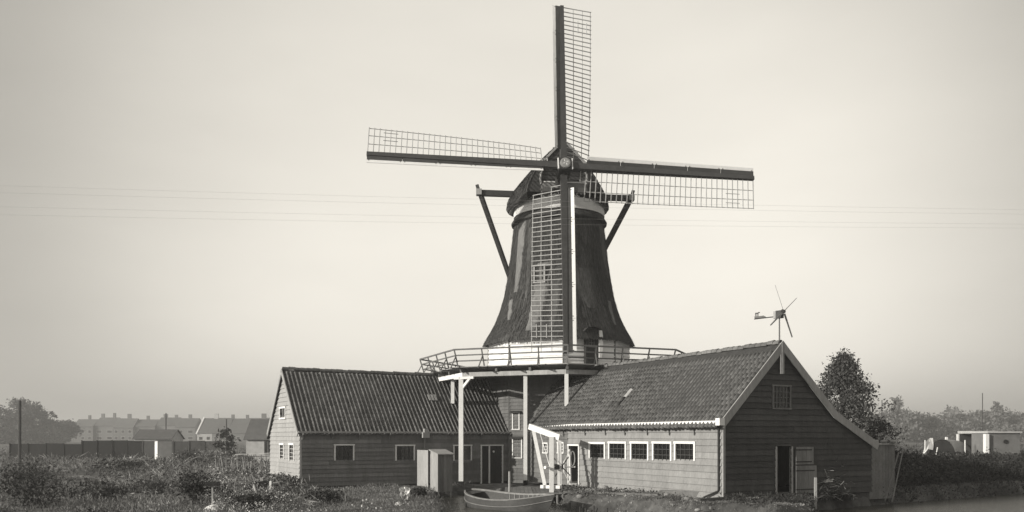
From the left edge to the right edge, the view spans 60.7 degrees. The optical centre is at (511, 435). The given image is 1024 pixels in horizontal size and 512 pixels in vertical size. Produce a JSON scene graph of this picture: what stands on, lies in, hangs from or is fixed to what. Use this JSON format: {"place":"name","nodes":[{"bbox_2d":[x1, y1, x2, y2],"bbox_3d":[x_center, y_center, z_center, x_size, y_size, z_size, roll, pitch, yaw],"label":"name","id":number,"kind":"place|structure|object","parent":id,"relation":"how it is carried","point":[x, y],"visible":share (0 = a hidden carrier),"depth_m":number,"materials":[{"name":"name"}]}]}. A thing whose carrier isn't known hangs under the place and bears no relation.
{"place":"outdoors","nodes":[
{"label":"outdoors","id":0,"kind":"place"},
{"bbox_2d":[36,215,922,227],"bbox_3d":[0.711,-7.039,28.750,85.335,0.487,0.004,0,0,-4],"label":"wire","id":1,"kind":"object","parent":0,"point":[498,223],"visible":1,"depth_m":28.66,"materials":[{"name":"metal"}]},
{"bbox_2d":[32,207,961,223],"bbox_3d":[0.711,-7.233,28.750,85.335,0.190,0.004,0,0,-4],"label":"wire","id":2,"kind":"object","parent":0,"point":[501,217],"visible":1,"depth_m":28.66,"materials":[{"name":"metal"}]},
{"bbox_2d":[30,193,975,213],"bbox_3d":[0.711,-7.604,28.750,85.335,0.112,0.004,0,0,-4],"label":"wire","id":3,"kind":"object","parent":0,"point":[502,205],"visible":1,"depth_m":28.66,"materials":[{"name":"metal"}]},
{"bbox_2d":[0,438,1023,511],"bbox_3d":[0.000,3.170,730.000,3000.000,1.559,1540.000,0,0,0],"label":"ground","id":4,"kind":"structure","parent":0,"point":[602,504],"depth_m":38.18,"materials":[{"name":"plant"}]},
{"bbox_2d":[0,405,32,443],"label":"garden tree","id":5,"kind":"object","parent":4,"relation":"on","point":[4,411],"visible":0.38,"depth_m":297.33,"materials":[{"name":"grey plant"}]},
{"bbox_2d":[18,400,20,465],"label":"telegraph pole","id":6,"kind":"object","parent":4,"relation":"on","point":[19,437],"visible":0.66,"depth_m":79.90,"materials":[{"name":"brown wood"}]},
{"bbox_2d":[0,397,50,443],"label":"garden tree","id":7,"kind":"object","parent":4,"relation":"on","point":[12,426],"visible":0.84,"depth_m":297.14,"materials":[{"name":"grey plant"}]},
{"bbox_2d":[0,466,69,496],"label":"garden bush","id":8,"kind":"object","parent":4,"relation":"on","point":[13,474],"visible":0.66,"depth_m":39.79,"materials":[{"name":"grey plant"}]},
{"bbox_2d":[1,459,70,479],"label":"garden bush","id":9,"kind":"object","parent":4,"relation":"on","point":[31,471],"visible":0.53,"depth_m":51.65,"materials":[{"name":"grey plant"}]},
{"bbox_2d":[17,399,57,443],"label":"garden tree","id":10,"kind":"object","parent":4,"relation":"on","point":[44,438],"visible":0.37,"depth_m":309.60,"materials":[{"name":"grey plant"}]},
{"bbox_2d":[9,443,80,458],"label":"board fence","id":11,"kind":"object","parent":4,"relation":"on","point":[57,449],"visible":0.62,"depth_m":104.99,"materials":[{"name":"grey wood"}]},
{"bbox_2d":[0,471,101,508],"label":"garden bush","id":12,"kind":"object","parent":4,"relation":"on","point":[31,488],"visible":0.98,"depth_m":33.68,"materials":[{"name":"grey plant"}]},
{"bbox_2d":[34,420,67,442],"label":"garden tree","id":13,"kind":"object","parent":4,"relation":"on","point":[55,436],"visible":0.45,"depth_m":327.90,"materials":[{"name":"grey plant"}]},
{"bbox_2d":[52,419,84,442],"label":"garden tree","id":14,"kind":"object","parent":4,"relation":"on","point":[71,427],"visible":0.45,"depth_m":339.29,"materials":[{"name":"grey plant"}]},
{"bbox_2d":[72,415,98,441],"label":"terrace house","id":15,"kind":"structure","parent":4,"relation":"on","point":[89,423],"depth_m":420.00,"materials":[{"name":"brick"}]},
{"bbox_2d":[62,476,145,499],"bbox_3d":[-17.612,2.296,37.956,2.934,1.136,3.645,0,0,19],"label":"garden bush","id":16,"kind":"object","parent":4,"relation":"on","point":[104,488],"visible":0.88,"depth_m":37.69,"materials":[{"name":"grey plant"}]},
{"bbox_2d":[94,413,117,440],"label":"terrace house","id":17,"kind":"structure","parent":4,"relation":"on","point":[103,427],"depth_m":421.20,"materials":[{"name":"brick"}]},
{"bbox_2d":[81,440,141,458],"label":"board fence","id":18,"kind":"object","parent":4,"relation":"on","point":[103,448],"visible":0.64,"depth_m":105.00,"materials":[{"name":"grey wood"}]},
{"bbox_2d":[83,458,164,470],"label":"garden bush","id":19,"kind":"object","parent":4,"relation":"on","point":[128,463],"visible":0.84,"depth_m":69.68,"materials":[{"name":"grey plant"}]},
{"bbox_2d":[113,414,138,440],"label":"terrace house","id":20,"kind":"structure","parent":4,"relation":"on","point":[123,428],"depth_m":419.20,"materials":[{"name":"brick"}]},
{"bbox_2d":[134,416,159,435],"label":"terrace house","id":21,"kind":"structure","parent":4,"relation":"on","point":[148,423],"depth_m":421.99,"materials":[{"name":"brick"}]},
{"bbox_2d":[120,477,177,493],"bbox_3d":[-17.395,2.407,41.907,2.911,0.990,2.871,0,0,0],"label":"garden bush","id":22,"kind":"object","parent":4,"relation":"on","point":[152,485],"visible":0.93,"depth_m":41.71,"materials":[{"name":"grey plant"}]},
{"bbox_2d":[132,429,184,440],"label":"garden hut","id":23,"kind":"object","parent":4,"relation":"on","point":[157,434],"visible":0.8,"depth_m":136.27,"materials":[{"name":"paint"}]},
{"bbox_2d":[150,440,171,459],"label":"tool shed","id":24,"kind":"structure","parent":4,"relation":"on","point":[163,448],"depth_m":102.06,"materials":[{"name":"wood"}]},
{"bbox_2d":[156,414,180,428],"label":"terrace house","id":25,"kind":"structure","parent":4,"relation":"on","point":[172,422],"depth_m":423.96,"materials":[{"name":"brick"}]},
{"bbox_2d":[142,441,219,456],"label":"board fence","id":26,"kind":"object","parent":4,"relation":"on","point":[148,447],"visible":0.52,"depth_m":116.00,"materials":[{"name":"grey wood"}]},
{"bbox_2d":[175,414,200,440],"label":"terrace house","id":27,"kind":"structure","parent":4,"relation":"on","point":[188,427],"depth_m":420.07,"materials":[{"name":"brick"}]},
{"bbox_2d":[172,448,206,464],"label":"garden bush","id":28,"kind":"object","parent":4,"relation":"on","point":[184,453],"visible":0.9,"depth_m":83.60,"materials":[{"name":"grey plant"}]},
{"bbox_2d":[167,466,215,503],"bbox_3d":[-12.974,2.038,35.455,1.726,1.638,1.872,0,0,0],"label":"garden bush","id":29,"kind":"object","parent":4,"relation":"on","point":[194,484],"visible":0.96,"depth_m":35.30,"materials":[{"name":"grey plant"}]},
{"bbox_2d":[197,414,218,440],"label":"terrace house","id":30,"kind":"structure","parent":4,"relation":"on","point":[205,431],"depth_m":381.92,"materials":[{"name":"paint"}]},
{"bbox_2d":[204,482,220,504],"bbox_3d":[-11.638,2.368,34.000,0.500,1.165,0.380,0,0,0],"label":"bird table","id":31,"kind":"object","parent":4,"relation":"on","point":[212,484],"visible":0.91,"depth_m":33.97,"materials":[{"name":"grey wood"}]},
{"bbox_2d":[201,448,235,462],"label":"garden bush","id":32,"kind":"object","parent":4,"relation":"on","point":[214,453],"visible":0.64,"depth_m":83.61,"materials":[{"name":"grey plant"}]},
{"bbox_2d":[212,415,234,441],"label":"terrace house","id":33,"kind":"structure","parent":4,"relation":"on","point":[220,424],"depth_m":383.71,"materials":[{"name":"brick"}]},
{"bbox_2d":[209,426,240,459],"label":"tree","id":34,"kind":"object","parent":4,"relation":"on","point":[221,444],"visible":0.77,"depth_m":95.75,"materials":[{"name":"black plant"}]},
{"bbox_2d":[0,445,450,511],"bbox_3d":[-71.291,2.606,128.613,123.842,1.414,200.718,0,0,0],"label":"grass","id":35,"kind":"structure","parent":4,"relation":"on","point":[71,503],"depth_m":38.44,"materials":[{"name":"grey plant"}]},
{"bbox_2d":[207,453,267,472],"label":"stick fence","id":36,"kind":"object","parent":4,"relation":"on","point":[232,461],"visible":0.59,"depth_m":65.86,"materials":[{"name":"grey wood"}]},
{"bbox_2d":[228,415,248,441],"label":"terrace house","id":37,"kind":"structure","parent":4,"relation":"on","point":[237,426],"depth_m":383.23,"materials":[{"name":"brick"}]},
{"bbox_2d":[222,451,257,462],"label":"garden bush","id":38,"kind":"object","parent":4,"relation":"on","point":[231,458],"visible":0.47,"depth_m":81.91,"materials":[{"name":"grey plant"}]},
{"bbox_2d":[206,467,291,511],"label":"flowers","id":39,"kind":"object","parent":4,"relation":"on","point":[248,493],"visible":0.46,"depth_m":35.13,"materials":[{"name":"grey plant"}]},
{"bbox_2d":[220,492,284,508],"bbox_3d":[-9.809,2.436,32.956,2.216,0.792,1.989,0,0,-28],"label":"garden bush","id":40,"kind":"object","parent":4,"relation":"on","point":[249,498],"visible":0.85,"depth_m":32.77,"materials":[{"name":"grey plant"}]},
{"bbox_2d":[242,414,265,441],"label":"terrace house","id":41,"kind":"structure","parent":4,"relation":"on","point":[263,416],"depth_m":384.97,"materials":[{"name":"brick"}]},
{"bbox_2d":[243,419,269,462],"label":"garden hut","id":42,"kind":"object","parent":4,"relation":"on","point":[256,439],"visible":0.48,"depth_m":92.00,"materials":[{"name":"paint"}]},
{"bbox_2d":[130,451,405,511],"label":"flowers","id":43,"kind":"object","parent":4,"relation":"on","point":[246,491],"visible":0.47,"depth_m":34.02,"materials":[{"name":"grey plant"}]},
{"bbox_2d":[273,475,305,489],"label":"garden bush","id":44,"kind":"object","parent":4,"relation":"on","point":[295,479],"visible":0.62,"depth_m":44.27,"materials":[{"name":"grey plant"}]},
{"bbox_2d":[298,488,349,502],"bbox_3d":[-7.902,2.493,36.085,2.243,0.756,2.145,0,0,0],"label":"garden bush","id":45,"kind":"object","parent":4,"relation":"on","point":[324,496],"visible":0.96,"depth_m":35.70,"materials":[{"name":"grey plant"}]},
{"bbox_2d":[288,480,477,511],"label":"grass","id":46,"kind":"structure","parent":4,"relation":"on","point":[374,496],"depth_m":36.96,"materials":[{"name":"grey plant"}]},
{"bbox_2d":[267,367,511,488],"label":"barn","id":47,"kind":"structure","parent":4,"relation":"on","point":[341,428],"depth_m":48.54,"materials":[{"name":"green paint"}]},
{"bbox_2d":[334,444,354,460],"bbox_3d":[-8.904,0.872,46.450,1.129,0.880,0.100,0,0,-28],"label":"window","id":48,"kind":"structure","parent":47,"relation":"in","point":[341,451],"depth_m":46.47,"materials":[{"name":"grey glass"}]},
{"bbox_2d":[395,445,414,460],"bbox_3d":[-5.871,0.915,48.035,1.176,0.881,0.100,0,0,-28],"label":"window","id":49,"kind":"structure","parent":47,"relation":"in","point":[402,452],"depth_m":48.06,"materials":[{"name":"grey glass"}]},
{"bbox_2d":[453,445,471,460],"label":"window","id":50,"kind":"structure","parent":47,"relation":"in","point":[467,454],"depth_m":49.72,"materials":[{"name":"grey glass"}]},
{"bbox_2d":[480,445,503,483],"bbox_3d":[-1.162,1.615,50.499,1.476,2.230,0.115,0,0,-28],"label":"door","id":51,"kind":"structure","parent":47,"relation":"in","point":[491,458],"depth_m":50.52,"materials":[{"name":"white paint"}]},
{"bbox_2d":[410,486,427,496],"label":"garden bush","id":52,"kind":"object","parent":4,"relation":"on","point":[418,491],"visible":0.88,"depth_m":39.35,"materials":[{"name":"grey plant"}]},
{"bbox_2d":[417,450,428,486],"bbox_3d":[-4.676,1.691,46.081,0.085,1.905,1.513,0,0,-28],"label":"board screen","id":53,"kind":"object","parent":4,"relation":"on","point":[422,467],"visible":0.91,"depth_m":46.06,"materials":[{"name":"grey paint"}]},
{"bbox_2d":[429,449,454,496],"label":"outhouse","id":54,"kind":"structure","parent":4,"relation":"on","point":[441,470],"depth_m":44.64,"materials":[{"name":"green paint"}]},
{"bbox_2d":[505,487,566,503],"bbox_3d":[2.019,3.282,42.616,4.738,1.336,4.769,0,0,0],"label":"dock","id":55,"kind":"object","parent":4,"relation":"on","point":[532,490],"visible":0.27,"depth_m":41.98,"materials":[{"name":"grey wood"}]},
{"bbox_2d":[528,424,569,491],"bbox_3d":[1.578,1.018,41.276,1.915,3.204,1.388,0,0,40],"label":"crane","id":56,"kind":"object","parent":55,"relation":"on","point":[552,436],"visible":1,"depth_m":41.10,"materials":[{"name":"white paint"}]},
{"bbox_2d":[366,5,754,485],"bbox_3d":[4.158,-11.350,52.878,19.921,29.400,17.601,0,0,23],"label":"windmill","id":57,"kind":"object","parent":4,"relation":"on","point":[558,317],"visible":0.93,"depth_m":50.66,"materials":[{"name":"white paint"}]},
{"bbox_2d":[533,264,545,283],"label":"window","id":58,"kind":"structure","parent":57,"relation":"in","point":[535,267],"depth_m":51.06,"materials":[{"name":"white wood"}]},
{"bbox_2d":[583,327,602,363],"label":"stage door","id":59,"kind":"structure","parent":57,"relation":"in","point":[586,342],"depth_m":50.10,"materials":[{"name":"green paint"}]},
{"bbox_2d":[563,449,575,484],"bbox_3d":[2.881,1.524,43.177,0.339,1.743,0.869,0,0,31],"label":"winch frame","id":60,"kind":"object","parent":4,"relation":"on","point":[570,463],"visible":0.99,"depth_m":43.16,"materials":[{"name":"white paint"}]},
{"bbox_2d":[594,491,659,496],"bbox_3d":[4.773,2.430,36.750,0.160,0.190,3.851,0,0,-36],"label":"timber","id":61,"kind":"object","parent":4,"relation":"on","point":[624,493],"visible":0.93,"depth_m":36.74,"materials":[{"name":"grey wood"}]},
{"bbox_2d":[659,490,698,497],"bbox_3d":[6.987,2.382,35.950,0.260,0.277,2.105,0,0,-45],"label":"timber","id":62,"kind":"object","parent":4,"relation":"on","point":[692,494],"visible":0.57,"depth_m":35.81,"materials":[{"name":"grey wood"}]},
{"bbox_2d":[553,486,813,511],"bbox_3d":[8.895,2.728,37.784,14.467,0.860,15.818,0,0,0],"label":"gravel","id":63,"kind":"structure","parent":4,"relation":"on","point":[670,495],"depth_m":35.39,"materials":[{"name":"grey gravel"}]},
{"bbox_2d":[553,485,818,511],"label":"grass","id":64,"kind":"structure","parent":4,"relation":"on","point":[668,496],"depth_m":34.84,"materials":[{"name":"grey plant"}]},
{"bbox_2d":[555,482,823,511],"bbox_3d":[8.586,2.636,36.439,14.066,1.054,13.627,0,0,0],"label":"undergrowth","id":65,"kind":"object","parent":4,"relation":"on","point":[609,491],"visible":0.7,"depth_m":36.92,"materials":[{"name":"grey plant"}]},
{"bbox_2d":[527,340,879,497],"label":"barn","id":66,"kind":"structure","parent":4,"relation":"on","point":[762,417],"depth_m":36.93,"materials":[{"name":"green paint"}]},
{"bbox_2d":[567,444,579,484],"bbox_3d":[3.273,1.405,43.772,0.992,1.991,1.252,0,0,0],"label":"door","id":67,"kind":"structure","parent":66,"relation":"in","point":[575,447],"depth_m":44.11,"materials":[{"name":"white paint"}]},
{"bbox_2d":[588,442,605,458],"bbox_3d":[4.067,0.687,41.783,0.100,0.803,1.459,0,0,-28],"label":"window","id":68,"kind":"structure","parent":66,"relation":"in","point":[597,449],"depth_m":41.78,"materials":[{"name":"white paint"}]},
{"bbox_2d":[607,441,626,458],"bbox_3d":[4.852,0.662,40.282,0.100,0.821,1.482,0,0,-28],"label":"window","id":69,"kind":"structure","parent":66,"relation":"in","point":[616,449],"depth_m":40.29,"materials":[{"name":"white paint"}]},
{"bbox_2d":[629,441,649,459],"bbox_3d":[5.652,0.658,38.751,0.100,0.835,1.414,0,0,-28],"label":"window","id":70,"kind":"structure","parent":66,"relation":"in","point":[640,450],"depth_m":38.81,"materials":[{"name":"white paint"}]},
{"bbox_2d":[651,441,671,460],"bbox_3d":[6.401,0.644,37.317,0.100,0.826,1.386,0,0,-28],"label":"window","id":71,"kind":"structure","parent":66,"relation":"in","point":[663,449],"depth_m":37.31,"materials":[{"name":"white paint"}]},
{"bbox_2d":[673,441,695,460],"bbox_3d":[7.104,0.620,35.972,0.100,0.796,1.389,0,0,-28],"label":"window","id":72,"kind":"structure","parent":66,"relation":"in","point":[685,450],"depth_m":35.98,"materials":[{"name":"white paint"}]},
{"bbox_2d":[754,286,796,344],"bbox_3d":[10.841,-4.695,35.380,1.662,2.629,1.701,0,0,0],"label":"wind charger","id":73,"kind":"object","parent":66,"relation":"attached to","point":[778,314],"visible":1,"depth_m":35.32,"materials":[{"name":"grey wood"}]},
{"bbox_2d":[771,385,791,409],"bbox_3d":[10.898,-1.569,35.373,1.046,0.990,0.105,0,0,-28],"label":"window","id":74,"kind":"structure","parent":66,"relation":"in","point":[780,393],"depth_m":35.42,"materials":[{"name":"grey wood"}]},
{"bbox_2d":[775,446,816,493],"bbox_3d":[11.583,1.388,35.722,2.215,1.924,0.181,0,0,-24],"label":"door","id":75,"kind":"structure","parent":66,"relation":"in","point":[805,475],"depth_m":35.82,"materials":[{"name":"grey wood"}]},
{"bbox_2d":[717,477,922,509],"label":"undergrowth","id":76,"kind":"object","parent":4,"relation":"on","point":[785,498],"visible":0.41,"depth_m":32.71,"materials":[{"name":"grey plant"}]},
{"bbox_2d":[817,462,859,501],"bbox_3d":[13.697,1.782,37.302,3.910,2.237,1.700,0,0,-43],"label":"bush","id":77,"kind":"object","parent":4,"relation":"on","point":[827,492],"visible":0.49,"depth_m":36.54,"materials":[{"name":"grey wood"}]},
{"bbox_2d":[815,348,898,446],"bbox_3d":[18.799,-1.106,49.746,6.084,8.054,6.288,0,0,0],"label":"leafy tree","id":78,"kind":"object","parent":4,"relation":"on","point":[843,369],"visible":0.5,"depth_m":49.32,"materials":[{"name":"grey plant"}]},
{"bbox_2d":[852,443,897,499],"bbox_3d":[15.879,1.590,40.461,2.880,2.520,2.300,0,0,-28],"label":"lean to shed","id":79,"kind":"object","parent":4,"relation":"on","point":[883,459],"visible":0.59,"depth_m":39.78,"materials":[{"name":"grey wood"}]},
{"bbox_2d":[858,416,921,462],"bbox_3d":[20.279,0.784,48.818,4.271,3.960,4.026,0,0,-36],"label":"leafy tree","id":80,"kind":"object","parent":4,"relation":"on","point":[885,433],"visible":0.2,"depth_m":48.56,"materials":[{"name":"grey plant"}]},
{"bbox_2d":[872,409,914,441],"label":"distant tree","id":81,"kind":"object","parent":4,"relation":"on","point":[885,413],"visible":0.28,"depth_m":337.79,"materials":[{"name":"grey plant"}]},
{"bbox_2d":[888,395,910,440],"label":"tree","id":82,"kind":"object","parent":4,"relation":"on","point":[898,405],"visible":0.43,"depth_m":338.44,"materials":[{"name":"grey plant"}]},
{"bbox_2d":[885,410,933,442],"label":"distant tree","id":83,"kind":"object","parent":4,"relation":"on","point":[917,417],"visible":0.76,"depth_m":331.21,"materials":[{"name":"grey plant"}]},
{"bbox_2d":[898,450,943,464],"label":"bank bush","id":84,"kind":"object","parent":4,"relation":"on","point":[918,459],"visible":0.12,"depth_m":47.66,"materials":[{"name":"grey plant"}]},
{"bbox_2d":[917,414,946,441],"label":"distant tree","id":85,"kind":"object","parent":4,"relation":"on","point":[933,425],"visible":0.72,"depth_m":349.32,"materials":[{"name":"grey plant"}]},
{"bbox_2d":[924,408,966,439],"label":"distant tree","id":86,"kind":"object","parent":4,"relation":"on","point":[956,415],"visible":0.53,"depth_m":370.37,"materials":[{"name":"grey plant"}]},
{"bbox_2d":[923,438,971,454],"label":"canvas tent","id":87,"kind":"object","parent":4,"relation":"on","point":[943,445],"visible":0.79,"depth_m":88.00,"materials":[{"name":"white fabric"}]},
{"bbox_2d":[874,451,1023,504],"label":"undergrowth","id":88,"kind":"object","parent":4,"relation":"on","point":[972,479],"visible":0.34,"depth_m":44.83,"materials":[{"name":"grey plant"}]},
{"bbox_2d":[924,451,976,464],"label":"bank bush","id":89,"kind":"object","parent":4,"relation":"on","point":[941,457],"visible":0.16,"depth_m":49.45,"materials":[{"name":"grey plant"}]},
{"bbox_2d":[895,443,1023,458],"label":"undergrowth","id":90,"kind":"object","parent":4,"relation":"on","point":[920,447],"visible":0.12,"depth_m":103.86,"materials":[{"name":"grey plant"}]},
{"bbox_2d":[936,450,983,462],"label":"bank bush","id":91,"kind":"object","parent":4,"relation":"on","point":[968,454],"visible":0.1,"depth_m":50.40,"materials":[{"name":"grey plant"}]},
{"bbox_2d":[958,431,972,451],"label":"open shelter","id":92,"kind":"object","parent":4,"relation":"on","point":[965,435],"visible":0.27,"depth_m":92.30,"materials":[{"name":"wood"}]},
{"bbox_2d":[946,412,992,439],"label":"distant tree","id":93,"kind":"object","parent":4,"relation":"on","point":[970,419],"visible":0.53,"depth_m":366.15,"materials":[{"name":"grey plant"}]},
{"bbox_2d":[953,454,997,481],"bbox_3d":[24.920,1.780,47.688,2.834,1.660,2.292,0,0,0],"label":"bank bush","id":94,"kind":"object","parent":4,"relation":"on","point":[975,462],"visible":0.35,"depth_m":47.65,"materials":[{"name":"grey plant"}]},
{"bbox_2d":[958,454,1014,480],"bbox_3d":[26.194,1.793,48.499,3.136,1.558,2.789,0,0,-8],"label":"bank bush","id":95,"kind":"object","parent":4,"relation":"on","point":[996,465],"visible":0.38,"depth_m":48.03,"materials":[{"name":"grey plant"}]},
{"bbox_2d":[958,410,1016,430],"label":"distant tree","id":96,"kind":"object","parent":4,"relation":"on","point":[977,415],"visible":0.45,"depth_m":359.60,"materials":[{"name":"grey plant"}]},
{"bbox_2d":[964,448,1015,461],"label":"bank bush","id":97,"kind":"object","parent":4,"relation":"on","point":[987,454],"visible":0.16,"depth_m":52.40,"materials":[{"name":"grey plant"}]},
{"bbox_2d":[970,431,1021,455],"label":"white shed","id":98,"kind":"structure","parent":4,"relation":"on","point":[999,441],"depth_m":86.00,"materials":[{"name":"brick"}]},
{"bbox_2d":[983,434,988,452],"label":"door leaf","id":99,"kind":"structure","parent":98,"relation":"in","point":[985,436],"depth_m":85.77,"materials":[{"name":"white paint"}]},
{"bbox_2d":[989,401,1009,430],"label":"tree","id":100,"kind":"object","parent":4,"relation":"on","point":[995,408],"visible":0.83,"depth_m":349.47,"materials":[{"name":"grey plant"}]},
{"bbox_2d":[983,455,1022,478],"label":"bank bush","id":101,"kind":"object","parent":4,"relation":"on","point":[1006,464],"visible":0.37,"depth_m":48.88,"materials":[{"name":"grey plant"}]},
{"bbox_2d":[990,405,1023,441],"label":"distant tree","id":102,"kind":"object","parent":4,"relation":"on","point":[1008,415],"visible":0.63,"depth_m":346.56,"materials":[{"name":"grey plant"}]},
{"bbox_2d":[999,457,1023,479],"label":"bank bush","id":103,"kind":"object","parent":4,"relation":"on","point":[1018,463],"visible":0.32,"depth_m":49.98,"materials":[{"name":"grey plant"}]},
{"bbox_2d":[0,0,1023,432],"label":"sky","id":104,"kind":"structure","parent":0,"point":[914,109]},
{"bbox_2d":[28,186,1012,209],"bbox_3d":[0.711,-7.811,28.750,85.335,0.242,0.004,0,0,-4],"label":"wire","id":105,"kind":"object","parent":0,"point":[530,200],"visible":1,"depth_m":28.70,"materials":[{"name":"metal"}]},
{"bbox_2d":[437,494,1023,511],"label":"water","id":106,"kind":"structure","parent":0,"point":[1007,503],"depth_m":38.85,"materials":[{"name":"grey liquid"}]},
{"bbox_2d":[464,488,555,511],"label":"rowing boat","id":107,"kind":"object","parent":106,"relation":"on","point":[487,499],"visible":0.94,"depth_m":36.93,"materials":[{"name":"grey paint"}]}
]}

